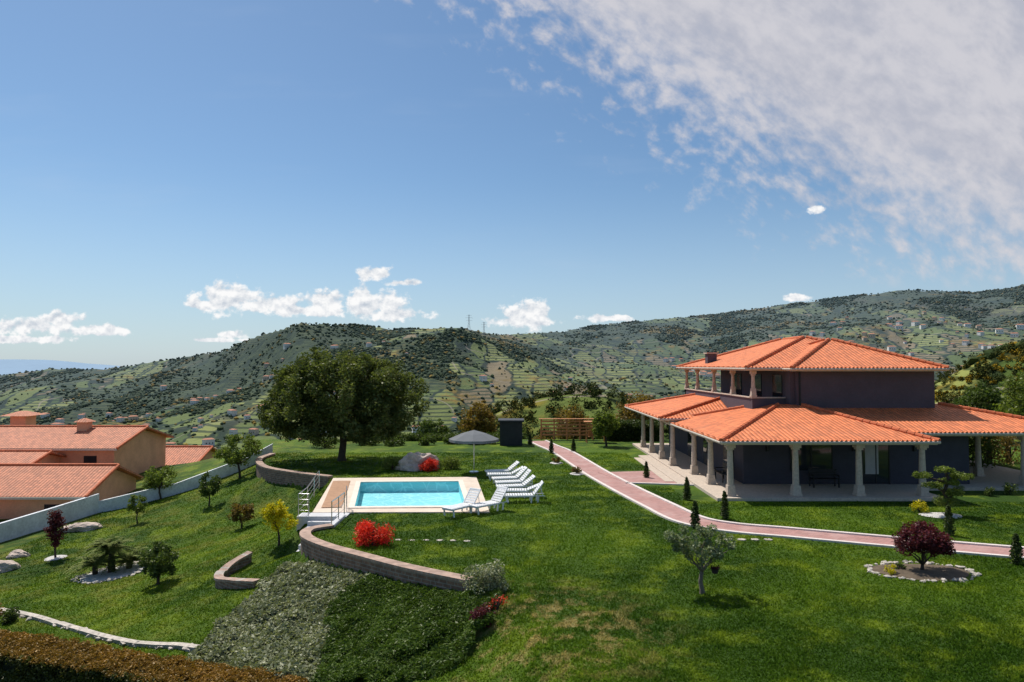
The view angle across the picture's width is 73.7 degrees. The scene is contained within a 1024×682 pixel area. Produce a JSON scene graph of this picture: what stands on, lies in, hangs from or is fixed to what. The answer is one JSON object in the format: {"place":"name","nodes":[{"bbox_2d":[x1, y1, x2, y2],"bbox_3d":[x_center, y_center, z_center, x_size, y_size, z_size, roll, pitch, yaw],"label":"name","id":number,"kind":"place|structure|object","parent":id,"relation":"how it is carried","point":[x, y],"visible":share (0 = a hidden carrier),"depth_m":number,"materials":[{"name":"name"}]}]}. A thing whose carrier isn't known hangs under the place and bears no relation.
{"place":"outdoors","nodes":[
{"label":"outdoors","id":0,"kind":"place"},
{"bbox_2d":[0,359,119,374],"bbox_3d":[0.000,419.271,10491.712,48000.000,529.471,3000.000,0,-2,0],"label":"distant mountains","id":1,"kind":"structure","parent":0,"point":[9,366],"depth_m":11238.19,"materials":[{"name":"blue"}]},
{"bbox_2d":[0,439,1023,681],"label":"lawn ground","id":2,"kind":"structure","parent":0,"point":[193,469],"depth_m":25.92,"materials":[{"name":"plant"}]},
{"bbox_2d":[0,606,19,624],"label":"boundary shrub","id":3,"kind":"object","parent":2,"relation":"on","point":[9,616],"visible":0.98,"depth_m":26.16,"materials":[{"name":"green plant"}]},
{"bbox_2d":[0,560,20,572],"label":"garden boulder","id":4,"kind":"object","parent":2,"relation":"on","point":[7,565],"visible":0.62,"depth_m":33.00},
{"bbox_2d":[5,549,30,558],"bbox_3d":[-25.572,11.085,35.413,1.145,0.474,0.908,0,-2,0],"label":"garden boulder","id":5,"kind":"object","parent":2,"relation":"on","point":[17,553],"visible":0.67,"depth_m":35.20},
{"bbox_2d":[37,455,59,462],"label":"walls","id":6,"kind":"structure","parent":2,"relation":"on","point":[51,459],"depth_m":52.51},
{"bbox_2d":[0,449,66,462],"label":"roof","id":7,"kind":"structure","parent":6,"relation":"on","point":[22,455],"depth_m":51.35,"materials":[{"name":"tile"}]},
{"bbox_2d":[43,509,68,557],"bbox_3d":[-23.285,9.951,34.867,1.129,2.759,1.288,0,-2,0],"label":"purple tree","id":8,"kind":"object","parent":2,"relation":"on","point":[55,519],"visible":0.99,"depth_m":34.69,"materials":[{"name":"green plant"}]},
{"bbox_2d":[44,555,67,560],"bbox_3d":[-23.300,11.045,34.795,1.015,0.088,1.000,0,-2,0],"label":"gravel disc","id":9,"kind":"object","parent":2,"relation":"on","point":[50,558],"visible":0.98,"depth_m":34.75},
{"bbox_2d":[0,470,135,518],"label":"walls","id":10,"kind":"structure","parent":2,"relation":"on","point":[115,483],"depth_m":44.55,"materials":[{"name":"paint"}]},
{"bbox_2d":[0,463,144,499],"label":"roof","id":11,"kind":"structure","parent":10,"relation":"on","point":[47,481],"depth_m":45.99,"materials":[{"name":"tile"}]},
{"bbox_2d":[63,522,102,531],"bbox_3d":[-25.306,10.967,40.110,2.344,0.696,1.254,0,-2,0],"label":"garden boulder","id":12,"kind":"object","parent":2,"relation":"on","point":[83,526],"visible":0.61,"depth_m":39.74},
{"bbox_2d":[0,608,198,650],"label":"stone wall","id":13,"kind":"structure","parent":2,"relation":"on","point":[128,641],"depth_m":22.81,"materials":[{"name":"stone"}]},
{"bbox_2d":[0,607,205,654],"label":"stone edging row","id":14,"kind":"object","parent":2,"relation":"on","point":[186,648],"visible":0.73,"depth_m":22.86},
{"bbox_2d":[70,561,142,584],"bbox_3d":[-18.335,10.624,31.446,3.504,0.645,3.056,0,-2,0],"label":"stone edging","id":15,"kind":"object","parent":2,"relation":"on","point":[100,581],"visible":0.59,"depth_m":30.51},
{"bbox_2d":[53,430,165,473],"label":"walls","id":16,"kind":"structure","parent":2,"relation":"on","point":[144,450],"depth_m":56.90,"materials":[{"name":"paint"}]},
{"bbox_2d":[0,425,173,450],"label":"roof","id":17,"kind":"structure","parent":16,"relation":"on","point":[93,438],"depth_m":55.59,"materials":[{"name":"tile"}]},
{"bbox_2d":[2,411,43,424],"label":"neighbour chimney","id":18,"kind":"object","parent":17,"relation":"on","point":[23,418],"visible":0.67,"depth_m":62.59,"materials":[{"name":"tile"}]},
{"bbox_2d":[75,418,93,430],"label":"neighbour chimney","id":19,"kind":"object","parent":17,"relation":"on","point":[84,424],"visible":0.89,"depth_m":56.79,"materials":[{"name":"tile"}]},
{"bbox_2d":[84,456,96,462],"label":"windows","id":20,"kind":"structure","parent":16,"relation":"attached to","point":[90,459],"depth_m":53.66,"materials":[{"name":"black glass"}]},
{"bbox_2d":[80,564,145,582],"bbox_3d":[-18.300,10.645,31.360,3.044,0.409,2.600,0,-2,0],"label":"palm bed","id":21,"kind":"object","parent":2,"relation":"on","point":[90,577],"visible":0.69,"depth_m":31.04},
{"bbox_2d":[63,535,152,580],"bbox_3d":[-18.523,10.040,31.546,4.115,1.869,2.695,0,-2,0],"label":"cycad palm","id":22,"kind":"object","parent":21,"relation":"on","point":[110,548],"visible":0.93,"depth_m":31.29,"materials":[{"name":"green plant"}]},
{"bbox_2d":[0,444,272,542],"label":"boundary wall","id":23,"kind":"structure","parent":2,"relation":"on","point":[39,520],"depth_m":44.49,"materials":[{"name":"concrete"}]},
{"bbox_2d":[126,494,147,523],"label":"tree","id":24,"kind":"object","parent":2,"relation":"on","point":[140,506],"visible":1,"depth_m":40.46,"materials":[{"name":"green plant"}]},
{"bbox_2d":[0,628,309,681],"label":"clipped hedge","id":25,"kind":"object","parent":2,"relation":"on","point":[28,657],"visible":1,"depth_m":19.05,"materials":[{"name":"leaves"},{"name":"wood"}]},
{"bbox_2d":[136,540,178,584],"bbox_3d":[-14.759,9.360,28.353,1.648,2.004,1.649,0,-2,0],"label":"round tree","id":26,"kind":"object","parent":2,"relation":"on","point":[159,565],"visible":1,"depth_m":28.20,"materials":[{"name":"green plant"}]},
{"bbox_2d":[141,464,179,499],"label":"tree","id":27,"kind":"object","parent":2,"relation":"on","point":[159,476],"visible":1,"depth_m":46.55,"materials":[{"name":"green plant"}]},
{"bbox_2d":[202,451,215,459],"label":"walls","id":28,"kind":"structure","parent":2,"relation":"on","point":[208,455],"depth_m":66.12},
{"bbox_2d":[165,445,217,464],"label":"roof","id":29,"kind":"structure","parent":28,"relation":"on","point":[179,454],"depth_m":64.34,"materials":[{"name":"tile"}]},
{"bbox_2d":[197,471,222,505],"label":"tree","id":30,"kind":"object","parent":2,"relation":"on","point":[205,491],"visible":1,"depth_m":41.25,"materials":[{"name":"green plant"}]},
{"bbox_2d":[214,551,258,588],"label":"brick retaining wall","id":31,"kind":"structure","parent":2,"relation":"on","point":[222,573],"depth_m":26.02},
{"bbox_2d":[212,432,262,477],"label":"tree","id":32,"kind":"object","parent":2,"relation":"on","point":[235,457],"visible":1,"depth_m":46.73,"materials":[{"name":"green plant"}]},
{"bbox_2d":[226,502,255,528],"bbox_3d":[-14.616,9.528,36.829,1.395,1.675,1.420,0,-2,0],"label":"tree","id":33,"kind":"object","parent":2,"relation":"on","point":[237,511],"visible":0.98,"depth_m":36.60,"materials":[{"name":"brown plant"}]},
{"bbox_2d":[186,560,367,681],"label":"grey groundcover shrubs","id":34,"kind":"object","parent":2,"relation":"on","point":[239,623],"visible":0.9,"depth_m":21.20,"materials":[{"name":"plant"}]},
{"bbox_2d":[259,499,298,545],"bbox_3d":[-10.027,7.899,29.385,1.405,2.222,1.297,2,-3,-38],"label":"fruit tree","id":35,"kind":"object","parent":2,"relation":"on","point":[270,515],"visible":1,"depth_m":29.17,"materials":[{"name":"yellow plant"}]},
{"bbox_2d":[255,453,332,488],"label":"brick retaining wall","id":36,"kind":"structure","parent":2,"relation":"on","point":[276,475],"depth_m":41.71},
{"bbox_2d":[310,437,339,448],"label":"border shrub","id":37,"kind":"object","parent":2,"relation":"on","point":[330,443],"visible":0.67,"depth_m":54.61,"materials":[{"name":"green plant"}]},
{"bbox_2d":[257,345,430,460],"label":"shade tree","id":38,"kind":"object","parent":2,"relation":"on","point":[370,391],"visible":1,"depth_m":45.57,"materials":[{"name":"green plant"}]},
{"bbox_2d":[352,518,395,546],"bbox_3d":[-5.082,7.140,25.147,1.626,1.200,1.384,0,-2,0],"label":"red azalea","id":39,"kind":"object","parent":2,"relation":"on","point":[365,532],"visible":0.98,"depth_m":25.00,"materials":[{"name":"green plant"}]},
{"bbox_2d":[299,523,472,591],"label":"brick retaining wall","id":40,"kind":"structure","parent":2,"relation":"on","point":[315,548],"depth_m":22.91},
{"bbox_2d":[381,457,400,469],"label":"bush","id":41,"kind":"object","parent":2,"relation":"on","point":[388,463],"visible":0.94,"depth_m":43.16,"materials":[{"name":"green plant"}]},
{"bbox_2d":[296,471,489,551],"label":"swimming pool","id":42,"kind":"structure","parent":2,"relation":"on","point":[341,499],"depth_m":35.68,"materials":[{"name":"stone"}]},
{"bbox_2d":[382,437,404,446],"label":"border shrub","id":43,"kind":"object","parent":2,"relation":"on","point":[394,442],"visible":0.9,"depth_m":56.14,"materials":[{"name":"green plant"}]},
{"bbox_2d":[311,572,505,681],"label":"juniper groundcover","id":44,"kind":"object","parent":2,"relation":"on","point":[396,625],"visible":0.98,"depth_m":19.00,"materials":[{"name":"plant"}]},
{"bbox_2d":[394,452,439,471],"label":"garden boulder","id":45,"kind":"object","parent":2,"relation":"on","point":[410,461],"visible":0.54,"depth_m":43.00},
{"bbox_2d":[347,431,499,440],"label":"hedge","id":46,"kind":"object","parent":2,"relation":"on","point":[413,436],"visible":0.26,"depth_m":59.97,"materials":[{"name":"green plant"}]},
{"bbox_2d":[418,435,435,445],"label":"border shrub","id":47,"kind":"object","parent":2,"relation":"on","point":[425,440],"visible":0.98,"depth_m":56.58,"materials":[{"name":"green plant"}]},
{"bbox_2d":[418,457,438,471],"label":"red azalea","id":48,"kind":"object","parent":2,"relation":"on","point":[429,465],"visible":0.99,"depth_m":42.56,"materials":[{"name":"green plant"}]},
{"bbox_2d":[415,417,450,435],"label":"garden edge tree","id":49,"kind":"object","parent":2,"relation":"on","point":[431,427],"visible":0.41,"depth_m":67.43,"materials":[{"name":"green plant"}]},
{"bbox_2d":[439,455,461,468],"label":"golden shrub","id":50,"kind":"object","parent":2,"relation":"on","point":[447,462],"visible":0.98,"depth_m":43.40,"materials":[{"name":"green plant"}]},
{"bbox_2d":[443,433,458,444],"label":"border shrub","id":51,"kind":"object","parent":2,"relation":"on","point":[446,440],"visible":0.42,"depth_m":57.42,"materials":[{"name":"green plant"}]},
{"bbox_2d":[442,487,480,517],"bbox_3d":[-2.208,7.144,30.253,0.650,0.991,1.925,-2,-3,38],"label":"sun lounger","id":52,"kind":"object","parent":2,"relation":"on","point":[461,506],"visible":0.98,"depth_m":30.50,"materials":[{"name":"white plastic"}]},
{"bbox_2d":[449,430,498,472],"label":"parasol","id":53,"kind":"object","parent":2,"relation":"on","point":[473,437],"visible":1,"depth_m":41.38,"materials":[{"name":"fabric"}]},
{"bbox_2d":[457,401,496,433],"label":"garden edge tree","id":54,"kind":"object","parent":2,"relation":"on","point":[480,422],"visible":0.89,"depth_m":65.23,"materials":[{"name":"brown plant"}]},
{"bbox_2d":[469,602,495,627],"bbox_3d":[-0.790,7.359,18.254,0.648,0.705,0.625,-1,-2,16],"label":"red leaf plant","id":55,"kind":"object","parent":2,"relation":"on","point":[480,612],"visible":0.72,"depth_m":18.15,"materials":[{"name":"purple plant"}]},
{"bbox_2d":[460,558,508,594],"bbox_3d":[-0.736,6.973,20.058,1.317,1.095,1.357,1,-2,-34],"label":"grey shrub","id":56,"kind":"object","parent":2,"relation":"on","point":[491,577],"visible":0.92,"depth_m":19.89,"materials":[{"name":"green plant"}]},
{"bbox_2d":[469,486,508,514],"bbox_3d":[-1.059,7.162,30.754,1.925,0.991,0.650,2,-3,-43],"label":"sun lounger","id":57,"kind":"object","parent":2,"relation":"on","point":[489,503],"visible":1,"depth_m":30.94,"materials":[{"name":"white plastic"}]},
{"bbox_2d":[488,595,507,609],"bbox_3d":[-0.411,7.202,18.737,0.626,0.479,0.366,1,-2,-28],"label":"red leaf plant","id":58,"kind":"object","parent":2,"relation":"on","point":[497,604],"visible":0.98,"depth_m":18.73,"materials":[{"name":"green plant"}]},
{"bbox_2d":[485,461,519,476],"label":"sun lounger","id":59,"kind":"object","parent":2,"relation":"on","point":[514,464],"visible":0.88,"depth_m":40.64,"materials":[{"name":"white plastic"}]},
{"bbox_2d":[487,466,522,480],"bbox_3d":[-0.374,7.647,39.455,2.067,0.767,0.650,0,-2,-4],"label":"sun lounger","id":60,"kind":"object","parent":2,"relation":"on","point":[503,473],"visible":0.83,"depth_m":39.18,"materials":[{"name":"white plastic"}]},
{"bbox_2d":[491,466,526,484],"bbox_3d":[-0.139,7.524,38.175,1.957,0.921,0.650,1,-2,-14],"label":"sun lounger","id":61,"kind":"object","parent":2,"relation":"on","point":[522,470],"visible":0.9,"depth_m":38.04,"materials":[{"name":"white plastic"}]},
{"bbox_2d":[498,418,523,445],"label":"garden shed","id":62,"kind":"structure","parent":2,"relation":"on","point":[510,431],"depth_m":56.23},
{"bbox_2d":[495,469,531,485],"bbox_3d":[0.067,7.456,36.893,1.925,0.965,0.650,1,-2,-14],"label":"sun lounger","id":63,"kind":"object","parent":2,"relation":"on","point":[521,480],"visible":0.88,"depth_m":36.77,"materials":[{"name":"white plastic"}]},
{"bbox_2d":[496,475,535,492],"bbox_3d":[0.195,7.466,35.620,2.013,0.853,0.650,0,-2,-10],"label":"sun lounger","id":64,"kind":"object","parent":2,"relation":"on","point":[531,477],"visible":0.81,"depth_m":35.49,"materials":[{"name":"white plastic"}]},
{"bbox_2d":[500,483,538,497],"bbox_3d":[0.421,7.499,34.331,2.100,0.694,0.650,0,-2,1],"label":"sun lounger","id":65,"kind":"object","parent":2,"relation":"on","point":[522,489],"visible":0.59,"depth_m":34.19,"materials":[{"name":"white plastic"}]},
{"bbox_2d":[504,480,544,502],"bbox_3d":[0.606,7.301,33.058,1.925,0.998,0.650,0,-2,-4],"label":"sun lounger","id":66,"kind":"object","parent":2,"relation":"on","point":[534,492],"visible":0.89,"depth_m":32.94,"materials":[{"name":"white plastic"}]},
{"bbox_2d":[539,418,593,439],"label":"timber fence","id":67,"kind":"object","parent":2,"relation":"on","point":[566,427],"visible":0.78,"depth_m":60.67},
{"bbox_2d":[552,404,591,438],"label":"garden edge tree","id":68,"kind":"object","parent":2,"relation":"on","point":[571,414],"visible":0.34,"depth_m":67.39,"materials":[{"name":"green plant"}]},
{"bbox_2d":[395,538,772,541],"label":"stepping stones","id":69,"kind":"object","parent":2,"relation":"on","point":[754,539],"visible":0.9,"depth_m":25.80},
{"bbox_2d":[592,410,620,446],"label":"tree","id":70,"kind":"object","parent":2,"relation":"on","point":[605,425],"visible":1,"depth_m":55.30,"materials":[{"name":"green plant"}]},
{"bbox_2d":[603,418,659,440],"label":"hedge","id":71,"kind":"object","parent":2,"relation":"on","point":[628,430],"visible":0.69,"depth_m":59.84,"materials":[{"name":"plant"}]},
{"bbox_2d":[614,390,664,423],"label":"garden edge tree","id":72,"kind":"object","parent":2,"relation":"on","point":[627,412],"visible":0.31,"depth_m":65.67,"materials":[{"name":"green plant"}]},
{"bbox_2d":[682,476,691,499],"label":"dwarf conifer","id":73,"kind":"object","parent":2,"relation":"on","point":[686,490],"visible":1,"depth_m":33.50,"materials":[{"name":"green plant"}]},
{"bbox_2d":[690,500,700,527],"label":"dwarf conifer","id":74,"kind":"object","parent":2,"relation":"on","point":[695,519],"visible":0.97,"depth_m":27.71,"materials":[{"name":"green plant"}]},
{"bbox_2d":[663,523,736,594],"bbox_3d":[5.465,6.424,19.738,2.160,2.280,1.348,0,-2,0],"label":"olive tree","id":75,"kind":"object","parent":2,"relation":"on","point":[707,548],"visible":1,"depth_m":19.70,"materials":[{"name":"green plant"}]},
{"bbox_2d":[719,491,730,519],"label":"dwarf conifer","id":76,"kind":"object","parent":2,"relation":"on","point":[724,508],"visible":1,"depth_m":29.30,"materials":[{"name":"green plant"}]},
{"bbox_2d":[632,388,1023,500],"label":"terrace floor and sills","id":77,"kind":"structure","parent":2,"relation":"on","point":[996,477],"depth_m":36.43,"materials":[{"name":"stone"}]},
{"bbox_2d":[714,462,726,482],"bbox_3d":[11.822,7.363,38.260,0.545,0.935,1.500,0,-2,0],"label":"porch bench","id":78,"kind":"object","parent":77,"relation":"on","point":[723,472],"visible":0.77,"depth_m":38.59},
{"bbox_2d":[669,370,969,483],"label":"walls","id":79,"kind":"structure","parent":77,"relation":"on","point":[756,464],"depth_m":40.20,"materials":[{"name":"paint"}]},
{"bbox_2d":[688,371,889,483],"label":"windows and door","id":80,"kind":"structure","parent":79,"relation":"attached to","point":[875,463],"depth_m":37.17,"materials":[{"name":"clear glass"}]},
{"bbox_2d":[676,336,949,370],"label":"roof","id":81,"kind":"structure","parent":79,"relation":"on","point":[803,353],"depth_m":42.13,"materials":[{"name":"tile"}]},
{"bbox_2d":[703,352,718,362],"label":"house chimney","id":82,"kind":"object","parent":81,"relation":"on","point":[710,357],"visible":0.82,"depth_m":51.99,"materials":[{"name":"stone"}]},
{"bbox_2d":[624,393,1023,444],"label":"roof","id":83,"kind":"structure","parent":79,"relation":"on","point":[717,420],"depth_m":37.64,"materials":[{"name":"tile"}]},
{"bbox_2d":[808,469,840,487],"bbox_3d":[16.600,7.292,36.284,1.500,0.935,0.545,0,-2,0],"label":"porch bench","id":84,"kind":"object","parent":77,"relation":"on","point":[834,471],"visible":1,"depth_m":36.49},
{"bbox_2d":[640,369,1023,495],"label":"columns","id":85,"kind":"structure","parent":77,"relation":"on","point":[859,486],"depth_m":37.15,"materials":[{"name":"stone"}]},
{"bbox_2d":[909,499,929,512],"bbox_3d":[18.313,7.448,30.686,0.704,0.719,0.803,0,-2,0],"label":"yellow shrub","id":86,"kind":"object","parent":2,"relation":"on","point":[917,505],"visible":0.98,"depth_m":30.61,"materials":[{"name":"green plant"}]},
{"bbox_2d":[872,564,968,580],"bbox_3d":[13.100,7.357,21.796,3.044,0.038,1.800,0,-2,0],"label":"maple bed","id":87,"kind":"object","parent":2,"relation":"on","point":[929,572],"visible":0.94,"depth_m":21.70,"materials":[{"name":"gravel"}]},
{"bbox_2d":[884,563,895,574],"bbox_3d":[12.026,7.277,21.657,0.351,0.413,0.459,0,-2,0],"label":"yellow flower","id":88,"kind":"object","parent":87,"relation":"on","point":[890,570],"visible":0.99,"depth_m":21.59,"materials":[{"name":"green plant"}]},
{"bbox_2d":[891,520,956,569],"bbox_3d":[13.230,6.701,22.073,2.028,1.894,1.540,0,-2,0],"label":"japanese maple","id":89,"kind":"object","parent":87,"relation":"on","point":[923,537],"visible":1,"depth_m":21.81,"materials":[{"name":"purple plant"}]},
{"bbox_2d":[864,560,981,582],"bbox_3d":[13.091,7.375,21.819,3.546,0.202,2.269,0,-2,0],"label":"stone edging","id":90,"kind":"object","parent":2,"relation":"on","point":[869,569],"visible":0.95,"depth_m":21.74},
{"bbox_2d":[919,512,961,517],"bbox_3d":[18.900,7.653,30.008,1.826,0.038,1.200,0,-2,0],"label":"gravel disc","id":91,"kind":"object","parent":2,"relation":"on","point":[935,515],"visible":0.78,"depth_m":30.04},
{"bbox_2d":[912,465,974,511],"bbox_3d":[19.066,6.673,30.188,2.685,2.270,1.163,0,-2,0],"label":"cloud pruned tree","id":92,"kind":"object","parent":2,"relation":"on","point":[953,481],"visible":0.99,"depth_m":30.08,"materials":[{"name":"green plant"}]},
{"bbox_2d":[943,505,956,534],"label":"dwarf conifer","id":93,"kind":"object","parent":2,"relation":"on","point":[948,527],"visible":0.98,"depth_m":26.50,"materials":[{"name":"green plant"}]},
{"bbox_2d":[951,379,1005,436],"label":"garden edge tree","id":94,"kind":"object","parent":2,"relation":"on","point":[987,398],"visible":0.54,"depth_m":59.26,"materials":[{"name":"green plant"}]},
{"bbox_2d":[968,436,1004,467],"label":"bank shrub","id":95,"kind":"object","parent":2,"relation":"on","point":[972,448],"visible":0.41,"depth_m":43.36,"materials":[{"name":"green plant"}]},
{"bbox_2d":[984,486,994,496],"bbox_3d":[24.218,7.674,34.615,0.501,0.572,0.754,-2,-3,39],"label":"porch shrub","id":96,"kind":"object","parent":2,"relation":"on","point":[989,492],"visible":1,"depth_m":34.50,"materials":[{"name":"green plant"}]},
{"bbox_2d":[969,436,1020,465],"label":"bank shrub","id":97,"kind":"object","parent":2,"relation":"on","point":[1007,443],"visible":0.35,"depth_m":45.05,"materials":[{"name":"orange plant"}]},
{"bbox_2d":[981,411,1020,463],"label":"bank shrub","id":98,"kind":"object","parent":2,"relation":"on","point":[1011,454],"visible":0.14,"depth_m":46.60,"materials":[{"name":"green plant"}]},
{"bbox_2d":[992,370,1023,415],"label":"garden edge tree","id":99,"kind":"object","parent":2,"relation":"on","point":[1016,408],"visible":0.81,"depth_m":52.14,"materials":[{"name":"green plant"}]},
{"bbox_2d":[1002,482,1018,494],"bbox_3d":[25.553,7.577,34.973,0.730,0.771,0.732,-1,-2,20],"label":"porch shrub","id":100,"kind":"object","parent":2,"relation":"on","point":[1009,489],"visible":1,"depth_m":34.93,"materials":[{"name":"green plant"}]},
{"bbox_2d":[1008,533,1023,564],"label":"dwarf conifer","id":101,"kind":"object","parent":2,"relation":"on","point":[1016,553],"visible":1,"depth_m":22.61,"materials":[{"name":"green plant"}]},
{"bbox_2d":[0,287,1023,451],"bbox_3d":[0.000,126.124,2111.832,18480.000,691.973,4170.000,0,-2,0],"label":"hills terrain","id":102,"kind":"structure","parent":0,"point":[441,407],"depth_m":1601.02,"materials":[{"name":"plant"}]},
{"bbox_2d":[0,284,1023,449],"bbox_3d":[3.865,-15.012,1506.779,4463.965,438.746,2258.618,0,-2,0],"label":"hillside forest","id":103,"kind":"object","parent":102,"relation":"on","point":[134,397],"visible":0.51,"depth_m":1610.10,"materials":[{"name":"green plant"}]},
{"bbox_2d":[41,311,1023,445],"bbox_3d":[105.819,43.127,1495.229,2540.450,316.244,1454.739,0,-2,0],"label":"distant village","id":104,"kind":"object","parent":102,"relation":"on","point":[255,431],"visible":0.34,"depth_m":1495.21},
{"bbox_2d":[458,340,1023,438],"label":"woodland","id":105,"kind":"object","parent":102,"relation":"on","point":[593,390],"visible":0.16,"depth_m":311.65,"materials":[{"name":"green plant"}]},
{"bbox_2d":[935,348,1023,401],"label":"gorse thicket","id":106,"kind":"object","parent":102,"relation":"on","point":[995,366],"visible":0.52,"depth_m":368.33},
{"bbox_2d":[0,0,1023,365],"label":"sky","id":107,"kind":"structure","parent":0,"point":[179,178],"materials":[{"name":"blue"}]},
{"bbox_2d":[584,421,604,442],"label":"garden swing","id":108,"kind":"object","parent":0,"point":[589,431],"visible":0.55,"depth_m":58.75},
{"bbox_2d":[532,440,1023,558],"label":"garden path","id":109,"kind":"structure","parent":0,"point":[622,484],"depth_m":29.05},
{"bbox_2d":[643,461,649,477],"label":"dwarf conifer","id":110,"kind":"object","parent":109,"relation":"on","point":[646,474],"visible":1,"depth_m":40.08,"materials":[{"name":"green plant"}]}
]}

